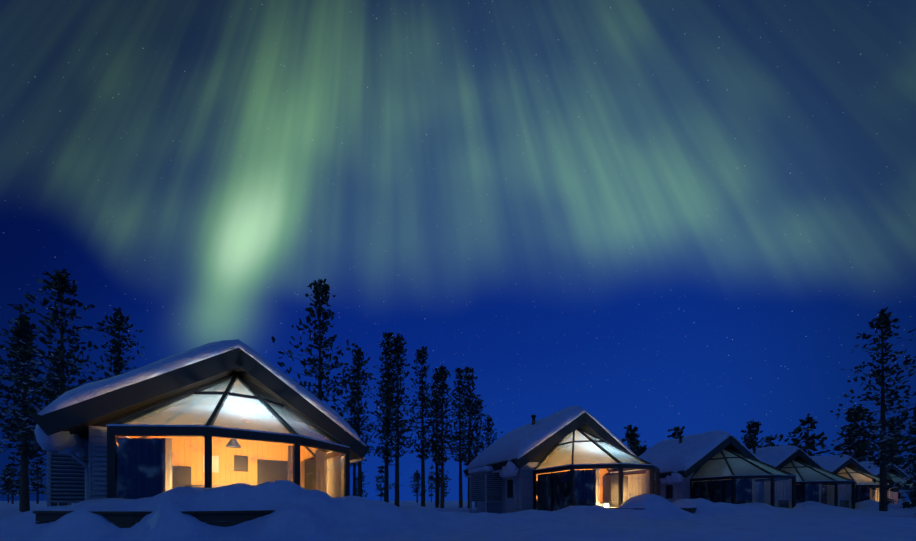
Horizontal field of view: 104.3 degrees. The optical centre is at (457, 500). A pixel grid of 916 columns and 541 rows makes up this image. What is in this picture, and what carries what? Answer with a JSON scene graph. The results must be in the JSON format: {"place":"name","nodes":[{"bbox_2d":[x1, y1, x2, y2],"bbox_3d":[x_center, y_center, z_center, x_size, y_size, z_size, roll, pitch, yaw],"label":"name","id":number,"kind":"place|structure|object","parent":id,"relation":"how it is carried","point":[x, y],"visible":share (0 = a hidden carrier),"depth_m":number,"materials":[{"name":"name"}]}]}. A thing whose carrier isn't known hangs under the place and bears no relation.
{"place":"outdoors","nodes":[
{"label":"outdoors","id":0,"kind":"place"},
{"bbox_2d":[0,480,915,540],"bbox_3d":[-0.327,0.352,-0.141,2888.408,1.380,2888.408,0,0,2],"label":"ground snow","id":1,"kind":"structure","parent":0,"point":[300,513],"depth_m":5.80,"materials":[{"name":"white snow"}]},
{"bbox_2d":[0,469,19,502],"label":"pine","id":2,"kind":"object","parent":1,"relation":"on","point":[6,474],"visible":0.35,"depth_m":94.58,"materials":[{"name":"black plant"}]},
{"bbox_2d":[1,465,19,493],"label":"pine","id":3,"kind":"object","parent":1,"relation":"on","point":[8,466],"visible":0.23,"depth_m":125.35,"materials":[{"name":"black plant"}]},
{"bbox_2d":[0,455,30,503],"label":"pine","id":4,"kind":"object","parent":1,"relation":"on","point":[13,471],"visible":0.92,"depth_m":67.96,"materials":[{"name":"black plant"}]},
{"bbox_2d":[0,328,51,510],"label":"pine","id":5,"kind":"object","parent":1,"relation":"on","point":[33,397],"visible":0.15,"depth_m":22.54,"materials":[{"name":"black plant"}]},
{"bbox_2d":[0,314,53,511],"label":"pine","id":6,"kind":"object","parent":1,"relation":"on","point":[21,322],"visible":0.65,"depth_m":18.38,"materials":[{"name":"black plant"}]},
{"bbox_2d":[28,445,46,503],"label":"pine","id":7,"kind":"object","parent":1,"relation":"on","point":[37,480],"visible":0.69,"depth_m":77.10,"materials":[{"name":"black plant"}]},
{"bbox_2d":[29,467,46,487],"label":"pine","id":8,"kind":"object","parent":1,"relation":"on","point":[40,474],"visible":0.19,"depth_m":136.84,"materials":[{"name":"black plant"}]},
{"bbox_2d":[18,355,80,505],"bbox_3d":[-31.682,-5.508,28.177,4.177,12.900,4.233,0,0,32],"label":"pine","id":9,"kind":"object","parent":1,"relation":"on","point":[52,386],"visible":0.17,"depth_m":27.86,"materials":[{"name":"black plant"}]},
{"bbox_2d":[0,268,118,505],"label":"pine","id":10,"kind":"object","parent":1,"relation":"on","point":[60,284],"visible":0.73,"depth_m":16.11,"materials":[{"name":"black plant"}]},
{"bbox_2d":[83,307,144,377],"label":"pine","id":11,"kind":"object","parent":1,"relation":"on","point":[118,361],"visible":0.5,"depth_m":24.55,"materials":[{"name":"black plant"}]},
{"bbox_2d":[33,510,275,527],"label":"deck","id":12,"kind":"structure","parent":1,"relation":"on","point":[207,517],"depth_m":5.09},
{"bbox_2d":[29,339,369,506],"bbox_3d":[-6.389,-1.445,9.873,7.108,5.633,8.448,0,0,-37],"label":"cabin","id":13,"kind":"object","parent":1,"relation":"on","point":[219,413],"visible":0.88,"depth_m":7.85,"materials":[{"name":"glass"}]},
{"bbox_2d":[271,279,372,426],"bbox_3d":[-6.668,-5.213,17.703,5.587,12.153,5.615,0,0,3],"label":"pine","id":14,"kind":"object","parent":1,"relation":"on","point":[318,291],"visible":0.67,"depth_m":17.97,"materials":[{"name":"black plant"}]},
{"bbox_2d":[337,348,378,496],"bbox_3d":[-8.088,-5.183,26.061,4.511,12.063,3.765,0,0,-12],"label":"pine","id":15,"kind":"object","parent":1,"relation":"on","point":[358,353],"visible":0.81,"depth_m":25.96,"materials":[{"name":"black plant"}]},
{"bbox_2d":[345,380,371,495],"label":"pine","id":16,"kind":"object","parent":1,"relation":"on","point":[354,469],"visible":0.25,"depth_m":28.98,"materials":[{"name":"black plant"}]},
{"bbox_2d":[350,472,369,496],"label":"pine","id":17,"kind":"object","parent":1,"relation":"on","point":[363,476],"visible":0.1,"depth_m":96.11,"materials":[{"name":"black plant"}]},
{"bbox_2d":[372,465,394,500],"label":"pine","id":18,"kind":"object","parent":1,"relation":"on","point":[381,467],"visible":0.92,"depth_m":83.54,"materials":[{"name":"black plant"}]},
{"bbox_2d":[365,332,406,502],"bbox_3d":[-5.224,-5.829,26.915,3.225,13.413,3.717,0,0,-1],"label":"pine","id":19,"kind":"object","parent":1,"relation":"on","point":[387,353],"visible":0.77,"depth_m":26.35,"materials":[{"name":"black plant"}]},
{"bbox_2d":[368,371,407,465],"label":"pine","id":20,"kind":"object","parent":1,"relation":"on","point":[389,460],"visible":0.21,"depth_m":30.01,"materials":[{"name":"black plant"}]},
{"bbox_2d":[373,333,432,506],"bbox_3d":[-3.857,-5.559,24.915,4.225,12.901,4.171,0,0,-6],"label":"pine","id":21,"kind":"object","parent":1,"relation":"on","point":[398,350],"visible":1,"depth_m":25.34,"materials":[{"name":"black plant"}]},
{"bbox_2d":[409,470,420,501],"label":"pine","id":22,"kind":"object","parent":1,"relation":"on","point":[416,471],"visible":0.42,"depth_m":122.47,"materials":[{"name":"black plant"}]},
{"bbox_2d":[387,346,447,506],"bbox_3d":[-3.173,-5.373,27.063,4.781,12.527,4.209,0,0,-23],"label":"pine","id":23,"kind":"object","parent":1,"relation":"on","point":[422,354],"visible":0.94,"depth_m":26.73,"materials":[{"name":"black plant"}]},
{"bbox_2d":[410,472,425,501],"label":"pine","id":24,"kind":"object","parent":1,"relation":"on","point":[417,475],"visible":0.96,"depth_m":112.86,"materials":[{"name":"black plant"}]},
{"bbox_2d":[425,472,439,502],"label":"pine","id":25,"kind":"object","parent":1,"relation":"on","point":[430,478],"visible":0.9,"depth_m":101.79,"materials":[{"name":"black plant"}]},
{"bbox_2d":[418,368,449,507],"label":"pine","id":26,"kind":"object","parent":1,"relation":"on","point":[434,377],"visible":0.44,"depth_m":30.76,"materials":[{"name":"black plant"}]},
{"bbox_2d":[430,454,450,503],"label":"pine","id":27,"kind":"object","parent":1,"relation":"on","point":[439,473],"visible":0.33,"depth_m":75.41,"materials":[{"name":"black plant"}]},
{"bbox_2d":[419,365,465,507],"bbox_3d":[-0.886,-4.778,27.705,3.744,11.342,3.905,0,0,-28],"label":"pine","id":28,"kind":"object","parent":1,"relation":"on","point":[443,373],"visible":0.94,"depth_m":27.38,"materials":[{"name":"black plant"}]},
{"bbox_2d":[444,477,450,501],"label":"pine","id":29,"kind":"object","parent":1,"relation":"on","point":[445,493],"visible":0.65,"depth_m":127.40,"materials":[{"name":"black plant"}]},
{"bbox_2d":[429,367,482,507],"bbox_3d":[0.038,-4.935,28.620,4.202,11.596,4.252,0,0,26],"label":"pine","id":30,"kind":"object","parent":1,"relation":"on","point":[459,375],"visible":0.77,"depth_m":28.31,"materials":[{"name":"black plant"}]},
{"bbox_2d":[449,367,488,507],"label":"pine","id":31,"kind":"object","parent":1,"relation":"on","point":[469,403],"visible":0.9,"depth_m":25.55,"materials":[{"name":"black plant"}]},
{"bbox_2d":[454,397,491,506],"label":"pine","id":32,"kind":"object","parent":1,"relation":"on","point":[479,403],"visible":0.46,"depth_m":30.72,"materials":[{"name":"black plant"}]},
{"bbox_2d":[478,415,502,449],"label":"pine","id":33,"kind":"object","parent":1,"relation":"on","point":[488,429],"visible":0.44,"depth_m":32.81,"materials":[{"name":"black plant"}]},
{"bbox_2d":[463,406,659,513],"bbox_3d":[4.749,-1.443,16.462,7.108,5.630,8.448,0,0,-20],"label":"cabin","id":34,"kind":"object","parent":1,"relation":"on","point":[570,456],"visible":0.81,"depth_m":14.85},
{"bbox_2d":[622,425,640,453],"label":"pine","id":35,"kind":"object","parent":1,"relation":"on","point":[631,434],"visible":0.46,"depth_m":47.66,"materials":[{"name":"black plant"}]},
{"bbox_2d":[625,435,646,454],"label":"pine","id":36,"kind":"object","parent":1,"relation":"on","point":[626,437],"visible":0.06,"depth_m":52.28,"materials":[{"name":"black plant"}]},
{"bbox_2d":[633,445,648,456],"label":"pine","id":37,"kind":"object","parent":1,"relation":"on","point":[640,450],"visible":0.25,"depth_m":44.78,"materials":[{"name":"black plant"}]},
{"bbox_2d":[609,508,696,513],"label":"terrace wall","id":38,"kind":"structure","parent":1,"relation":"on","point":[691,510],"depth_m":11.41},
{"bbox_2d":[667,426,684,438],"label":"pine","id":39,"kind":"object","parent":1,"relation":"on","point":[678,433],"visible":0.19,"depth_m":48.87,"materials":[{"name":"black plant"}]},
{"bbox_2d":[638,430,795,508],"bbox_3d":[15.184,-1.462,21.895,7.108,5.667,8.448,0,0,-14],"label":"cabin","id":40,"kind":"object","parent":1,"relation":"on","point":[716,466],"visible":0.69,"depth_m":20.09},
{"bbox_2d":[741,428,766,448],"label":"pine","id":41,"kind":"object","parent":1,"relation":"on","point":[745,441],"visible":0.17,"depth_m":59.77,"materials":[{"name":"black plant"}]},
{"bbox_2d":[745,419,771,448],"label":"pine","id":42,"kind":"object","parent":1,"relation":"on","point":[754,427],"visible":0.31,"depth_m":44.99,"materials":[{"name":"black plant"}]},
{"bbox_2d":[762,434,779,446],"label":"pine","id":43,"kind":"object","parent":1,"relation":"on","point":[766,438],"visible":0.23,"depth_m":52.34,"materials":[{"name":"black plant"}]},
{"bbox_2d":[749,445,854,508],"bbox_3d":[24.399,-1.449,27.347,7.108,5.641,8.448,0,0,-10],"label":"cabin","id":44,"kind":"object","parent":1,"relation":"on","point":[810,473],"visible":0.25,"depth_m":24.91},
{"bbox_2d":[767,414,840,455],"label":"pine","id":45,"kind":"object","parent":1,"relation":"on","point":[809,443],"visible":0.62,"depth_m":43.76,"materials":[{"name":"black plant"}]},
{"bbox_2d":[821,404,879,460],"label":"pine","id":46,"kind":"object","parent":1,"relation":"on","point":[850,428],"visible":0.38,"depth_m":43.77,"materials":[{"name":"black plant"}]},
{"bbox_2d":[828,413,877,461],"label":"pine","id":47,"kind":"object","parent":1,"relation":"on","point":[845,449],"visible":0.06,"depth_m":45.45,"materials":[{"name":"black plant"}]},
{"bbox_2d":[810,455,900,504],"bbox_3d":[33.983,-1.464,32.575,7.108,5.670,8.448,0,0,-8],"label":"cabin","id":48,"kind":"object","parent":1,"relation":"on","point":[856,471],"visible":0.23,"depth_m":30.82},
{"bbox_2d":[823,307,915,510],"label":"pine","id":49,"kind":"object","parent":1,"relation":"on","point":[884,323],"visible":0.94,"depth_m":21.06,"materials":[{"name":"black plant"}]},
{"bbox_2d":[859,461,914,500],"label":"cabin","id":50,"kind":"object","parent":1,"relation":"on","point":[898,475],"visible":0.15,"depth_m":36.47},
{"bbox_2d":[860,410,915,515],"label":"pine","id":51,"kind":"object","parent":1,"relation":"on","point":[911,495],"visible":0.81,"depth_m":13.81,"materials":[{"name":"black plant"}]},
{"bbox_2d":[874,440,909,466],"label":"pine","id":52,"kind":"object","parent":1,"relation":"on","point":[895,457],"visible":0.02,"depth_m":69.41,"materials":[{"name":"black plant"}]},
{"bbox_2d":[874,416,915,473],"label":"pine","id":53,"kind":"object","parent":1,"relation":"on","point":[897,459],"visible":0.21,"depth_m":43.65,"materials":[{"name":"black plant"}]},
{"bbox_2d":[889,435,915,491],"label":"pine","id":54,"kind":"object","parent":1,"relation":"on","point":[897,482],"visible":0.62,"depth_m":14.96,"materials":[{"name":"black plant"}]},
{"bbox_2d":[896,417,915,478],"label":"pine","id":55,"kind":"object","parent":1,"relation":"on","point":[913,473],"visible":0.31,"depth_m":49.55,"materials":[{"name":"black plant"}]},
{"bbox_2d":[900,422,915,507],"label":"tree","id":56,"kind":"object","parent":1,"relation":"on","point":[909,465],"visible":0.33,"depth_m":24.01,"materials":[{"name":"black plant"}]},
{"bbox_2d":[0,0,915,500],"label":"sky","id":57,"kind":"structure","parent":0,"point":[655,217],"materials":[{"name":"blue"}]}
]}

